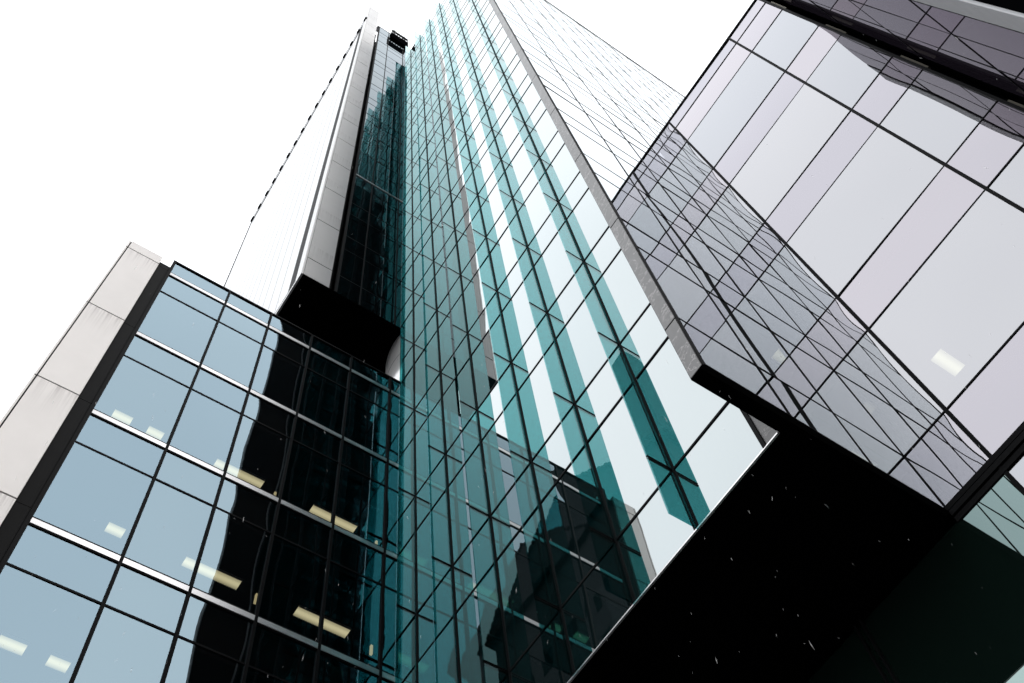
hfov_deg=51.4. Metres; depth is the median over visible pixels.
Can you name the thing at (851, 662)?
window
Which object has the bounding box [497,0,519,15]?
side window
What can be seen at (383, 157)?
window
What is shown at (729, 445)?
window
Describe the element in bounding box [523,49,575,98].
side window
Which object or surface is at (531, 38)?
side window
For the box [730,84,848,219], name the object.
window
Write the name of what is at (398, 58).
window
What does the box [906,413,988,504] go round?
window
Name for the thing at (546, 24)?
side window
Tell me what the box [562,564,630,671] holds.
window
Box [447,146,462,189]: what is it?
window
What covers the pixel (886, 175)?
window
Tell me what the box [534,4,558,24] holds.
side window
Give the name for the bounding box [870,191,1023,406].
window
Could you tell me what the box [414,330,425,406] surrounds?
window
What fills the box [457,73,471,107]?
window
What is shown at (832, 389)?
side window
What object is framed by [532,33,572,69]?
side window
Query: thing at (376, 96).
window
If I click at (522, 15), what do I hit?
side window
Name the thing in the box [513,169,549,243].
window
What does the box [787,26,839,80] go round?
window
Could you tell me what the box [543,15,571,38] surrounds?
side window
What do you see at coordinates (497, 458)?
window
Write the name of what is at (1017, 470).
window
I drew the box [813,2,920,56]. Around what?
window
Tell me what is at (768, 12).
window
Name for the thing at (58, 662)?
ceiling lamp
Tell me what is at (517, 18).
side window
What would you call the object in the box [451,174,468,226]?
window
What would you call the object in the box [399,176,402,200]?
window
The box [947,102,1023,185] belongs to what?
window
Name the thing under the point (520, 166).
window
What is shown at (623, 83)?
side window
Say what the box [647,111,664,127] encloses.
side window
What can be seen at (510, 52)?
window
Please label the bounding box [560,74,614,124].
side window
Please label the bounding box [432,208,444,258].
window
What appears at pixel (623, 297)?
window
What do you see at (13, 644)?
ceiling lamp
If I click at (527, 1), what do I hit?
side window
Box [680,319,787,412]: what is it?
side window
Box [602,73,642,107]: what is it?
side window
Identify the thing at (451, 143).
window
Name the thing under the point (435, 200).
window
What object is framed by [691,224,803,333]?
side window
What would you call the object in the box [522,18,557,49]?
side window
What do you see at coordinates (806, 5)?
window
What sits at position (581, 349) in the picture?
window
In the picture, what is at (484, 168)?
window
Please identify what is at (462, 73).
window
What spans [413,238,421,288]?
window
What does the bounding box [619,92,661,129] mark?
side window
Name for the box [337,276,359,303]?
window
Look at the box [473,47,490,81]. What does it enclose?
window
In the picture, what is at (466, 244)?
window
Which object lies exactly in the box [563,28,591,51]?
side window
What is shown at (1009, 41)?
window
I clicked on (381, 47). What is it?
window
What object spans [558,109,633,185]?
side window
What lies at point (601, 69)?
side window
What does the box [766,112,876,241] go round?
window
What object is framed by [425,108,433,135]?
window
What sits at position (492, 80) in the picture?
window
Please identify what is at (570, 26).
side window
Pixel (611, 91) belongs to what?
side window
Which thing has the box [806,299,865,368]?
window
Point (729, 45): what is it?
window
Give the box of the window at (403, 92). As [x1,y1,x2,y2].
[402,89,404,102]
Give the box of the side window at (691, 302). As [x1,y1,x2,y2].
[623,220,754,363]
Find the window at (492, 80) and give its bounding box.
[479,63,498,101]
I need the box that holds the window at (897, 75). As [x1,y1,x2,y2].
[853,57,921,123]
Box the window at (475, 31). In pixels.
[465,20,478,48]
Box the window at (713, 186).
[693,170,727,213]
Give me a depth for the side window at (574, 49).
41.38 m
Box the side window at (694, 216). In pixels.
[650,170,736,252]
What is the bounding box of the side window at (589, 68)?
[575,54,614,88]
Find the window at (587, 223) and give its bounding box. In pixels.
[559,172,607,258]
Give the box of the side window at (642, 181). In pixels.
[605,140,685,218]
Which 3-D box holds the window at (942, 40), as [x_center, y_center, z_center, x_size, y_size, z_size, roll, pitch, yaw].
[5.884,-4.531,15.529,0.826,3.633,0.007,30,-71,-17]
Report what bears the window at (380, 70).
in the tower at (319, 254)
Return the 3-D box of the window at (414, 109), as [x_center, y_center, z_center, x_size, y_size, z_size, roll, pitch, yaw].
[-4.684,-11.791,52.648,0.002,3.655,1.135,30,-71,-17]
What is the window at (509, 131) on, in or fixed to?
in the glass tower at (643, 438)
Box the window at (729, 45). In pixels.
[670,40,734,126]
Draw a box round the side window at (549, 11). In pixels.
[546,8,570,28]
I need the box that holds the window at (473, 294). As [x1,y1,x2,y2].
[461,253,484,330]
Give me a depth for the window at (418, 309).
29.44 m
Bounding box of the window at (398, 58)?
[387,47,401,64]
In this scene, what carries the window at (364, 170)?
in the tower at (319, 254)
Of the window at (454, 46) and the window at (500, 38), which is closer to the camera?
the window at (500, 38)
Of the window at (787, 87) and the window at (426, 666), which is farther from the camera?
the window at (787, 87)
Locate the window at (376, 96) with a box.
[369,83,381,103]
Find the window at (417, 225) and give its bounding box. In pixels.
[413,204,420,247]
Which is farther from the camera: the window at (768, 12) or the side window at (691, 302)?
the window at (768, 12)
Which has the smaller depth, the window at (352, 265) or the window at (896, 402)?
the window at (896, 402)
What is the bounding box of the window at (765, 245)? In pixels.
[740,224,783,277]
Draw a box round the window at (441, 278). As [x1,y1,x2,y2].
[434,245,448,307]
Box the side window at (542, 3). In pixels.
[539,0,560,17]
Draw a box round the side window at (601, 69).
[588,56,623,86]
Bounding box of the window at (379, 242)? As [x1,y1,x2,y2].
[367,214,396,263]
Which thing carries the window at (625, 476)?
in the glass tower at (643, 438)
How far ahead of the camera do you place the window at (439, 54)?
55.21 m
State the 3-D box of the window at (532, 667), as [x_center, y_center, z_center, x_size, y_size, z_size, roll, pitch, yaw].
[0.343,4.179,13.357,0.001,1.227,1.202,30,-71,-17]
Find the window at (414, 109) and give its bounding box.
[412,97,416,118]
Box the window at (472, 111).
[461,92,477,131]
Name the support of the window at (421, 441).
in the glass tower at (643, 438)
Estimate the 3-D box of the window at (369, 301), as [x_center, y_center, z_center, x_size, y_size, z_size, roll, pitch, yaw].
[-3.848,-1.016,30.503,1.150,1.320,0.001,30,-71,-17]
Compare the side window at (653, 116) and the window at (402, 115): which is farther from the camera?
the window at (402, 115)
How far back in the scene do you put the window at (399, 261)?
35.97 m
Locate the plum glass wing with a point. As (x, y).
(982, 40)
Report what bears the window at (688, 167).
in the mirror building
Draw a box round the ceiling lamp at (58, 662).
[44,652,72,673]
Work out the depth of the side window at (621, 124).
27.78 m
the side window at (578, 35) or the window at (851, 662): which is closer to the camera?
the window at (851, 662)
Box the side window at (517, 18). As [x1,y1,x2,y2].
[495,0,529,30]
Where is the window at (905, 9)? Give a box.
[853,0,948,32]
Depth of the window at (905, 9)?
14.49 m
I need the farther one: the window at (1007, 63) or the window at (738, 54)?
the window at (738, 54)
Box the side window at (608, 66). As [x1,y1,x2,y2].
[597,57,627,82]
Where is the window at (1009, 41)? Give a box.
[910,0,1023,57]
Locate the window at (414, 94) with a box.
[412,83,416,101]
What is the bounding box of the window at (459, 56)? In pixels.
[451,44,462,71]
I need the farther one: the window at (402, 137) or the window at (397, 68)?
the window at (397, 68)
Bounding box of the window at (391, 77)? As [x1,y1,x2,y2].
[385,67,401,87]
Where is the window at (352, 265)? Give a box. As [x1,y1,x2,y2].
[340,236,364,286]
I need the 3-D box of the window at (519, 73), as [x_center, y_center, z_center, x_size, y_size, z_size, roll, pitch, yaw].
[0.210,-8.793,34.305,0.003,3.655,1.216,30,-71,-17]
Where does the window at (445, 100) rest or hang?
in the glass tower at (643, 438)
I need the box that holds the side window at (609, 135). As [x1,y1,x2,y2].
[580,103,646,166]
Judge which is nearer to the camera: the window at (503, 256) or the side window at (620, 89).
the window at (503, 256)
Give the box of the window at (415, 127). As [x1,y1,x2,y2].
[412,113,417,137]
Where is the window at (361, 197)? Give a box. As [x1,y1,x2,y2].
[352,175,371,211]
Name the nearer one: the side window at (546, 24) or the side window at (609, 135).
the side window at (609, 135)
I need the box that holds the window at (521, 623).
[491,485,539,667]
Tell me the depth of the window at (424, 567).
19.44 m
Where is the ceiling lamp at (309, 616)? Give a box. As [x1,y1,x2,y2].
[293,605,350,638]
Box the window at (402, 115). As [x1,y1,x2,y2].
[401,103,403,117]
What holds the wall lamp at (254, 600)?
attached to the office block
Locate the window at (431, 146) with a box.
[427,127,435,159]
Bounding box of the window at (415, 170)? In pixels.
[412,152,418,182]
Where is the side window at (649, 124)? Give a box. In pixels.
[639,115,660,134]
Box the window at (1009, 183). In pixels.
[988,146,1023,207]
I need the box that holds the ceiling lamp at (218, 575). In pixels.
[181,555,242,590]
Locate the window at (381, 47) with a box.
[377,41,386,54]
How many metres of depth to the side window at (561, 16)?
58.74 m
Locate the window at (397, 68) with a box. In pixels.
[386,56,401,75]
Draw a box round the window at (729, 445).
[675,403,762,524]
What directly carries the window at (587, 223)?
in the glass tower at (643, 438)
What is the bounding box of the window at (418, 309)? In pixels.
[414,280,423,341]
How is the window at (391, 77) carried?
in the tower at (319, 254)
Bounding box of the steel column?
[385,335,399,392]
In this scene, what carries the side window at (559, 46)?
in the glass tower at (643, 438)
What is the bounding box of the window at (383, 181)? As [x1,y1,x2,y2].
[373,161,398,197]
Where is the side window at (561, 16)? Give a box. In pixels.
[555,11,576,28]
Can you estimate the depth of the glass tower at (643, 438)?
15.93 m
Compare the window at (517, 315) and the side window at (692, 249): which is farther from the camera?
the window at (517, 315)
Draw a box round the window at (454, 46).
[448,32,459,57]
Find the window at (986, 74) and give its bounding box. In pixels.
[888,30,1023,97]
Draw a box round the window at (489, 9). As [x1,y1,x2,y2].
[479,0,492,24]
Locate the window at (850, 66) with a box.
[807,35,890,107]
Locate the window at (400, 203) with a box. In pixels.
[398,201,402,230]
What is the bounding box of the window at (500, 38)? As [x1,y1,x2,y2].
[490,23,506,52]
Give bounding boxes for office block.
[0,240,399,682]
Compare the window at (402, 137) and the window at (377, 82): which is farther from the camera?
the window at (377, 82)
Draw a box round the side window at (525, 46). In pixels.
[512,29,556,70]
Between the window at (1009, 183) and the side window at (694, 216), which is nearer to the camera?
the window at (1009, 183)
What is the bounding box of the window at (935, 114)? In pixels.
[880,70,995,162]
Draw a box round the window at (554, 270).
[528,214,573,309]
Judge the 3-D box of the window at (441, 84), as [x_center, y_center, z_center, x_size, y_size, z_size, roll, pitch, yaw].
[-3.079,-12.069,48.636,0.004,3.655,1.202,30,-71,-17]
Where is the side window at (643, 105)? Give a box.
[628,90,665,122]
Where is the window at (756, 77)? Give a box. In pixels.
[688,53,782,166]
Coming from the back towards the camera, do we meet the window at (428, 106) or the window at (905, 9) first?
the window at (428, 106)
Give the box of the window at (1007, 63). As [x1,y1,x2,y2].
[956,36,1023,78]
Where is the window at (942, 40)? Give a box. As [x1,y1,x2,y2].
[849,0,992,67]
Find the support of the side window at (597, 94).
in the glass tower at (643, 438)
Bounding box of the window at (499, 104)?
[485,82,507,126]
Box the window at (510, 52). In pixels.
[496,37,515,71]
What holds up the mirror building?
on the pavement
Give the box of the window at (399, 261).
[397,230,401,266]
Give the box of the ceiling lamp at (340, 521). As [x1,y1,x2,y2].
[309,503,357,532]
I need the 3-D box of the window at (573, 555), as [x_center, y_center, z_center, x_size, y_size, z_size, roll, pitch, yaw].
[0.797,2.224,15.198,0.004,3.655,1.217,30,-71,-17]
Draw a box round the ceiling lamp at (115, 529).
[104,520,126,538]
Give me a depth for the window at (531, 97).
30.91 m
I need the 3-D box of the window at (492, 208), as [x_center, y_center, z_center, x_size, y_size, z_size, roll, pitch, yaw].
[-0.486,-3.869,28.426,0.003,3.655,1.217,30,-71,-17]
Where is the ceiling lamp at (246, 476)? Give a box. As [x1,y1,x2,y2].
[213,457,264,487]
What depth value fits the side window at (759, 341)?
14.05 m
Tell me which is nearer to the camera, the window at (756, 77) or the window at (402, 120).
the window at (756, 77)
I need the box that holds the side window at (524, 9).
[510,0,535,19]
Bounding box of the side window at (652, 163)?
[619,129,689,194]
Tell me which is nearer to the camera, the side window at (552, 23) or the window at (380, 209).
the window at (380, 209)
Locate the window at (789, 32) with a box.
[753,10,817,69]
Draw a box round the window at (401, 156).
[400,153,402,175]
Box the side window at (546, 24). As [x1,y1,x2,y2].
[528,9,558,34]
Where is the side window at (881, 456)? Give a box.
[835,414,945,508]
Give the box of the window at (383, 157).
[376,140,398,173]
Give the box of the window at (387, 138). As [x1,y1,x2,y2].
[378,121,399,151]
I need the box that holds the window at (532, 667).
[510,635,570,682]
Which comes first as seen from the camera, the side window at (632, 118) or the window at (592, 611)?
the window at (592, 611)
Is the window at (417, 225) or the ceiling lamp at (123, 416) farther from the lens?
the window at (417, 225)
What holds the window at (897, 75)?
in the mirror building
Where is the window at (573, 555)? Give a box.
[532,424,596,604]
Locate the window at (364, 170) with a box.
[357,151,374,182]
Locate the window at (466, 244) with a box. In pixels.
[456,209,475,271]
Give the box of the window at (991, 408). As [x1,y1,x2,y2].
[948,325,1023,454]
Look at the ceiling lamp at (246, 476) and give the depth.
21.86 m
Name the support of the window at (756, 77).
in the mirror building
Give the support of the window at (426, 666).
in the glass tower at (643, 438)
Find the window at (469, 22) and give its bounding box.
[461,10,474,35]
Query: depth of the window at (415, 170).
42.76 m
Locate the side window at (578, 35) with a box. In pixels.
[575,32,597,51]
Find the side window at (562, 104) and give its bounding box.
[539,76,601,136]
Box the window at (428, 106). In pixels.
[424,91,431,116]
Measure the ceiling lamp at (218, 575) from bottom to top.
0.048 m
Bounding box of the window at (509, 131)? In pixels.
[493,105,517,157]
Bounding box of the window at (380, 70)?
[373,60,384,76]
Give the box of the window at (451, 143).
[444,122,457,159]
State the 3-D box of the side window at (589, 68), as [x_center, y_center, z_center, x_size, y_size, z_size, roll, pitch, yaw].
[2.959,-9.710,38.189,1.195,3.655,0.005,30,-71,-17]
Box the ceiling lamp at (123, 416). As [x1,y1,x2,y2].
[111,408,134,424]
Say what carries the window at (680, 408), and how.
in the glass tower at (643, 438)
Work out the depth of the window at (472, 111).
38.27 m
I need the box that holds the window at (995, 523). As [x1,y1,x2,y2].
[959,474,1023,601]
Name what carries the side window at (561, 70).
in the glass tower at (643, 438)
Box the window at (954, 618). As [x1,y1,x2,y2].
[860,522,1023,682]
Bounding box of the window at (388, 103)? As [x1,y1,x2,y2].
[382,91,400,115]
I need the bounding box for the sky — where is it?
[0,0,753,419]
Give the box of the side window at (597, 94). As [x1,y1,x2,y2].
[578,74,625,117]
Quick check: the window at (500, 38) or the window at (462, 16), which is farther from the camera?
the window at (462, 16)
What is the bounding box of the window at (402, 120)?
[401,117,403,134]
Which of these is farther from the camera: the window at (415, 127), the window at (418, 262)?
the window at (415, 127)
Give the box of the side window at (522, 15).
[513,5,544,32]
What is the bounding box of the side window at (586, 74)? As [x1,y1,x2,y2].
[562,53,603,90]
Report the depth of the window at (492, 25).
44.18 m
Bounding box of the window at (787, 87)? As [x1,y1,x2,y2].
[715,73,802,182]
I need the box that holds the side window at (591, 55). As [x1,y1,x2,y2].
[575,42,605,67]
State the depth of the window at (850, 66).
19.67 m
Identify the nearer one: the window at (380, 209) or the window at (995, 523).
the window at (995, 523)
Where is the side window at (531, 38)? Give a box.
[503,13,541,48]
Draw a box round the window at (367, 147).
[360,131,376,158]
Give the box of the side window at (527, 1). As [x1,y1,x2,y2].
[523,0,539,11]
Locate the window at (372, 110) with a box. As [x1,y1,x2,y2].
[366,97,380,119]
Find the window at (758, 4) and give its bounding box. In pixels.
[730,0,764,40]
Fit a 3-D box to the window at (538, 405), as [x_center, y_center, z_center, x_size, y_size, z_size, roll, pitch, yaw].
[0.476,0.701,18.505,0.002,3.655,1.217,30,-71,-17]
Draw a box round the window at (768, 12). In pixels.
[738,3,780,49]
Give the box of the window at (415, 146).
[412,131,417,159]
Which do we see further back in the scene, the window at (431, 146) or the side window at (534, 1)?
the side window at (534, 1)
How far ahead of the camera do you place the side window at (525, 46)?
30.39 m
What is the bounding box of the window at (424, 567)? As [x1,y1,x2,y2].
[416,478,431,610]
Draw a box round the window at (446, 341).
[437,293,454,369]
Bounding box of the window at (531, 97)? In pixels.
[514,75,540,121]
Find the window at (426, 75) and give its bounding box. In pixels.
[423,64,428,84]
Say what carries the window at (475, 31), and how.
in the glass tower at (643, 438)
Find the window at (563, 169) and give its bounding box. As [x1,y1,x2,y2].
[540,132,578,199]
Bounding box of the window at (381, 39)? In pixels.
[378,32,387,44]
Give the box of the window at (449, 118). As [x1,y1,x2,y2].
[442,100,453,134]
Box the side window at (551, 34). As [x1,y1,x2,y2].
[538,22,572,51]
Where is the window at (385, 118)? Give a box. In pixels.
[380,106,400,132]
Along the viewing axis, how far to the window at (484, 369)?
22.05 m
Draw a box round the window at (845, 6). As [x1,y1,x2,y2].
[811,0,881,26]
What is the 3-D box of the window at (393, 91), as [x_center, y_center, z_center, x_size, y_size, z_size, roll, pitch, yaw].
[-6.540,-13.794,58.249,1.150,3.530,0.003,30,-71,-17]
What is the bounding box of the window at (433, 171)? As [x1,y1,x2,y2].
[428,150,437,185]
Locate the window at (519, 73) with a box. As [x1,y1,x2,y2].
[504,54,526,94]
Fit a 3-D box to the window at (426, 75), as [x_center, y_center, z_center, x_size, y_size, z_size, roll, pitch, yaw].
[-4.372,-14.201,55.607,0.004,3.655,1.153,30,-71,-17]
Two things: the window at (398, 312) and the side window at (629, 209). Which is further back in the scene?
the window at (398, 312)
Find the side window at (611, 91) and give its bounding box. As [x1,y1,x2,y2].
[591,73,634,111]
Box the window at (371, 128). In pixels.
[364,113,378,137]
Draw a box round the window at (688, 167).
[669,142,711,195]
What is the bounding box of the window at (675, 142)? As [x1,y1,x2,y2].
[657,130,685,166]
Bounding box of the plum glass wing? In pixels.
[784,0,1023,97]
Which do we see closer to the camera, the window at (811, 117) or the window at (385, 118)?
the window at (811, 117)
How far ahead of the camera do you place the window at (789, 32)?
22.98 m
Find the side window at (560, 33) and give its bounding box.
[552,26,583,52]
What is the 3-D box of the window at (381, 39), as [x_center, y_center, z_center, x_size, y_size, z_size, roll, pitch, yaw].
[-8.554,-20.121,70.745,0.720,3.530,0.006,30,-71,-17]
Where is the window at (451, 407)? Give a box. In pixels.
[441,353,461,450]
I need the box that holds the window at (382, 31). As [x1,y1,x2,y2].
[380,27,388,36]
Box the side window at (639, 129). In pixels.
[630,121,654,144]
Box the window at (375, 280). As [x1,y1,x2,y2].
[362,248,395,305]
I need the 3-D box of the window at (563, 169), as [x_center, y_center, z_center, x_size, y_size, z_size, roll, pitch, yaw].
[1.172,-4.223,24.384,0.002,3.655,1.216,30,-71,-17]
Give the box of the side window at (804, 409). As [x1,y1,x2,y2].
[760,369,869,462]
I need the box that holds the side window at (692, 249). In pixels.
[638,189,743,295]
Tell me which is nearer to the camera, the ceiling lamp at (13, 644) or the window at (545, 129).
the ceiling lamp at (13, 644)
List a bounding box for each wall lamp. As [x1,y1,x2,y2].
[251,593,257,606]
[368,644,372,657]
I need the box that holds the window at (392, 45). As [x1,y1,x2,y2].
[388,40,402,54]
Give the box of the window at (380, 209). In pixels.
[370,186,397,228]
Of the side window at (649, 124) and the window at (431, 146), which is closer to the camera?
the side window at (649, 124)
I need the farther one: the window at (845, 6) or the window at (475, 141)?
the window at (475, 141)
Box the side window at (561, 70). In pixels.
[545,52,591,94]
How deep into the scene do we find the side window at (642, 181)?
20.76 m
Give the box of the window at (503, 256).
[487,211,516,288]
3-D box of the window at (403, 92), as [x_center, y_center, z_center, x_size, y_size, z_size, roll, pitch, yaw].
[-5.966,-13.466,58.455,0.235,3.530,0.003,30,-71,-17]
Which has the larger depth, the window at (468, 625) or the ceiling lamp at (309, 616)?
the ceiling lamp at (309, 616)
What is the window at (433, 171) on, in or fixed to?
in the glass tower at (643, 438)
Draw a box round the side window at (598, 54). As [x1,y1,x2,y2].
[586,44,612,66]
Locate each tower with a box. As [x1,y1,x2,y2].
[224,6,404,372]
[383,0,1018,682]
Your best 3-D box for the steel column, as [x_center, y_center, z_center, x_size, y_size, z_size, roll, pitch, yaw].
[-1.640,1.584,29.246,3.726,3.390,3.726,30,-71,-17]
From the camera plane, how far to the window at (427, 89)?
52.27 m
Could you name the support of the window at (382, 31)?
in the tower at (319, 254)
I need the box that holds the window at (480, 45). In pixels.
[469,32,484,62]
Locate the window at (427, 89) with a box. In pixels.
[423,77,430,99]
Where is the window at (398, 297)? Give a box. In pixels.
[396,265,401,308]
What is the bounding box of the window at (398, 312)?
[396,308,400,327]
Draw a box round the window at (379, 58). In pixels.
[375,50,385,64]
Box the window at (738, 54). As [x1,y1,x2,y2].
[676,44,749,139]
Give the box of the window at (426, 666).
[418,595,434,682]
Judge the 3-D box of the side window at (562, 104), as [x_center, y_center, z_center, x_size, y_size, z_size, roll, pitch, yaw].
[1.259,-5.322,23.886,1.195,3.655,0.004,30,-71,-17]
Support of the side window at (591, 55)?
in the glass tower at (643, 438)
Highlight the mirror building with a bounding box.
[650,0,1023,682]
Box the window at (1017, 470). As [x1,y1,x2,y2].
[1008,454,1023,487]
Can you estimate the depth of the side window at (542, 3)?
58.20 m
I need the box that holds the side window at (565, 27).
[555,18,581,40]
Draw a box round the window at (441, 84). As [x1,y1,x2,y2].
[437,68,446,94]
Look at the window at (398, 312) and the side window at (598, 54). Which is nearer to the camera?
the window at (398, 312)
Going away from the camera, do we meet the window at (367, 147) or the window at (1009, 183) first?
the window at (1009, 183)
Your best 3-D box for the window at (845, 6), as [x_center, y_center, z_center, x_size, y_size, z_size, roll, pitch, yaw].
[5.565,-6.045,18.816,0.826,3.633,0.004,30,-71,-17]
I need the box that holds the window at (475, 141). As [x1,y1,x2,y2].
[466,114,484,158]
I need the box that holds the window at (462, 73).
[454,58,467,88]
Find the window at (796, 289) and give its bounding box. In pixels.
[759,246,834,333]
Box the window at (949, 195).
[839,166,983,326]
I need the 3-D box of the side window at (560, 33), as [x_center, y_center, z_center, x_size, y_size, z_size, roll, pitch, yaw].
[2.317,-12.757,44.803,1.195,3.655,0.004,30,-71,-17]
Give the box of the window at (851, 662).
[806,626,892,682]
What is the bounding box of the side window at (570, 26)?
[565,22,586,39]
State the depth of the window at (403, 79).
61.59 m
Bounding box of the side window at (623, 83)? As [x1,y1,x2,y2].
[610,71,645,101]
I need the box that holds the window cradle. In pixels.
[389,29,407,48]
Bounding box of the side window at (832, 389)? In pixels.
[749,300,901,453]
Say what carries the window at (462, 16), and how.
in the glass tower at (643, 438)
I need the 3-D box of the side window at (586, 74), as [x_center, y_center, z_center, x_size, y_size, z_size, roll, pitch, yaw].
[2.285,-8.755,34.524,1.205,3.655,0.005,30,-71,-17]
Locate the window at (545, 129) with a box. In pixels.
[526,100,557,155]
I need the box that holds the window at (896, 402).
[835,332,942,454]
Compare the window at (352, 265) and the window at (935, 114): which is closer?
the window at (935, 114)
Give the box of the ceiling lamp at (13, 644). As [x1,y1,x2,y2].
[0,632,28,656]
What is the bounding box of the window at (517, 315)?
[498,262,534,358]
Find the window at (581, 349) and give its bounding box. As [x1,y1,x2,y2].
[548,275,606,400]
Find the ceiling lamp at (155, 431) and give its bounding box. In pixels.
[146,424,165,439]
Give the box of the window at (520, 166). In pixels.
[502,134,531,195]
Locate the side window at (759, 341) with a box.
[686,260,829,409]
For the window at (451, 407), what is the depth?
22.42 m
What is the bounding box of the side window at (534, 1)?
[531,0,551,15]
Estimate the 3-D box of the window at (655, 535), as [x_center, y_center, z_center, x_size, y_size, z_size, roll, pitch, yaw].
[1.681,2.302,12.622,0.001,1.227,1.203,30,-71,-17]
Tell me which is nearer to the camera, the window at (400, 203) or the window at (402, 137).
the window at (400, 203)
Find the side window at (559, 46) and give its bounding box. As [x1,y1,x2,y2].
[549,36,585,68]
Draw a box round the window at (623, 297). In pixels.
[585,227,649,340]
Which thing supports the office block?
on the ground
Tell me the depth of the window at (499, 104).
34.58 m
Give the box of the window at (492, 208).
[478,171,503,234]
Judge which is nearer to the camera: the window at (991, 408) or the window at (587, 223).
the window at (991, 408)
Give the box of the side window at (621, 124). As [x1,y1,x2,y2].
[597,99,653,151]
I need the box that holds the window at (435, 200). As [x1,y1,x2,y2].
[430,176,440,218]
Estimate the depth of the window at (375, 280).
32.58 m
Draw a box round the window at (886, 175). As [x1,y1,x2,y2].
[787,127,942,294]
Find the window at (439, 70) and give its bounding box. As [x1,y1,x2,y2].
[435,55,444,78]
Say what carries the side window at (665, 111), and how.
in the glass tower at (643, 438)
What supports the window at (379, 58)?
in the tower at (319, 254)
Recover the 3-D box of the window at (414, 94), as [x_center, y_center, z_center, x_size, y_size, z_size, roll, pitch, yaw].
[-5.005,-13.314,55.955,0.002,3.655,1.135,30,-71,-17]
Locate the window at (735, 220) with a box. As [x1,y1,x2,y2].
[707,186,762,253]
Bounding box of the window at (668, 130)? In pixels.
[652,124,673,152]
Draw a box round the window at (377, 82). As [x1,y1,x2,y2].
[371,71,383,88]
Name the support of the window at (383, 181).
in the tower at (319, 254)
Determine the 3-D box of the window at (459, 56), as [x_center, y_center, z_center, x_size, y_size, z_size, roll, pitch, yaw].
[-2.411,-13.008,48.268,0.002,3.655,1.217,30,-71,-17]
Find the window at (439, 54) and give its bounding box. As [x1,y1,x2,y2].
[434,43,442,64]
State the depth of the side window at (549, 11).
54.93 m
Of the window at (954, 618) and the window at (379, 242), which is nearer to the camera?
the window at (954, 618)
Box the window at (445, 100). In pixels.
[439,83,449,113]
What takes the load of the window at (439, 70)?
in the glass tower at (643, 438)
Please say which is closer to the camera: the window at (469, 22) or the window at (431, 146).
the window at (431, 146)
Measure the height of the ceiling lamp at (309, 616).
0.048 m
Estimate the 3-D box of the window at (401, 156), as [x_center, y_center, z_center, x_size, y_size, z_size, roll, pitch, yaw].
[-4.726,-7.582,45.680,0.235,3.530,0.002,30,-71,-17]
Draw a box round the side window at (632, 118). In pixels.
[609,95,656,137]
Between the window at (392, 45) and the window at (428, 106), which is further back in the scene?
the window at (392, 45)
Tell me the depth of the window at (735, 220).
20.70 m
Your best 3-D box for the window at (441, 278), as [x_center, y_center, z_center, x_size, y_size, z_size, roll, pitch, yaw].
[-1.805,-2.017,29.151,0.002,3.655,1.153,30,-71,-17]
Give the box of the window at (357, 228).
[347,203,368,245]
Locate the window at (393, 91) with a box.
[383,78,400,100]
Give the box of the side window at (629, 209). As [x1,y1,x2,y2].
[584,154,681,255]
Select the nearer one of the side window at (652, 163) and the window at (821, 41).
the window at (821, 41)
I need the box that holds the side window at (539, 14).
[522,0,548,22]
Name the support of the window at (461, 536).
in the glass tower at (643, 438)
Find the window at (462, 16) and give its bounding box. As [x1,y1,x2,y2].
[458,1,469,23]
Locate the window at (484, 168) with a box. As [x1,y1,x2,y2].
[471,140,492,192]
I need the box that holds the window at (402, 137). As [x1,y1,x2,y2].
[400,135,403,154]
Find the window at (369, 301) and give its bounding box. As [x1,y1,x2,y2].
[360,289,394,323]
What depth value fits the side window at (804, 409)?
12.10 m
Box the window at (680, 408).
[621,304,725,466]
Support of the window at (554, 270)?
in the glass tower at (643, 438)
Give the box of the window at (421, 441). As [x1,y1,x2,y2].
[415,394,428,492]
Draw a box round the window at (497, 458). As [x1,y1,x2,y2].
[478,382,514,512]
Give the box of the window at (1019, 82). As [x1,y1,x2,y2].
[1002,72,1023,89]
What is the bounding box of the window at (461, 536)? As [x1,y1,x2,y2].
[446,432,471,562]
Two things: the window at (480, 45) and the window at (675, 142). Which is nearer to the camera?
the window at (675, 142)
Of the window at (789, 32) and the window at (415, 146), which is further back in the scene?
the window at (415, 146)
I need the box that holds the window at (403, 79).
[402,78,404,89]
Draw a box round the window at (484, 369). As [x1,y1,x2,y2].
[468,308,497,406]
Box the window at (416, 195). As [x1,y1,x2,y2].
[413,176,419,212]
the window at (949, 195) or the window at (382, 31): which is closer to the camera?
the window at (949, 195)
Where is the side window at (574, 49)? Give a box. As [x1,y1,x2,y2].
[562,38,597,68]
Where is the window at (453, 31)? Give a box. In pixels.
[446,22,456,43]
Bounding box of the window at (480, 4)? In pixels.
[474,0,486,12]
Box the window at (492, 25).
[484,10,499,37]
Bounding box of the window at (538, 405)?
[512,329,559,457]
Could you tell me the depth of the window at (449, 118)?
41.94 m
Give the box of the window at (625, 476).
[576,361,657,536]
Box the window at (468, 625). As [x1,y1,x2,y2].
[453,542,484,682]
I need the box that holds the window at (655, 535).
[617,489,693,600]

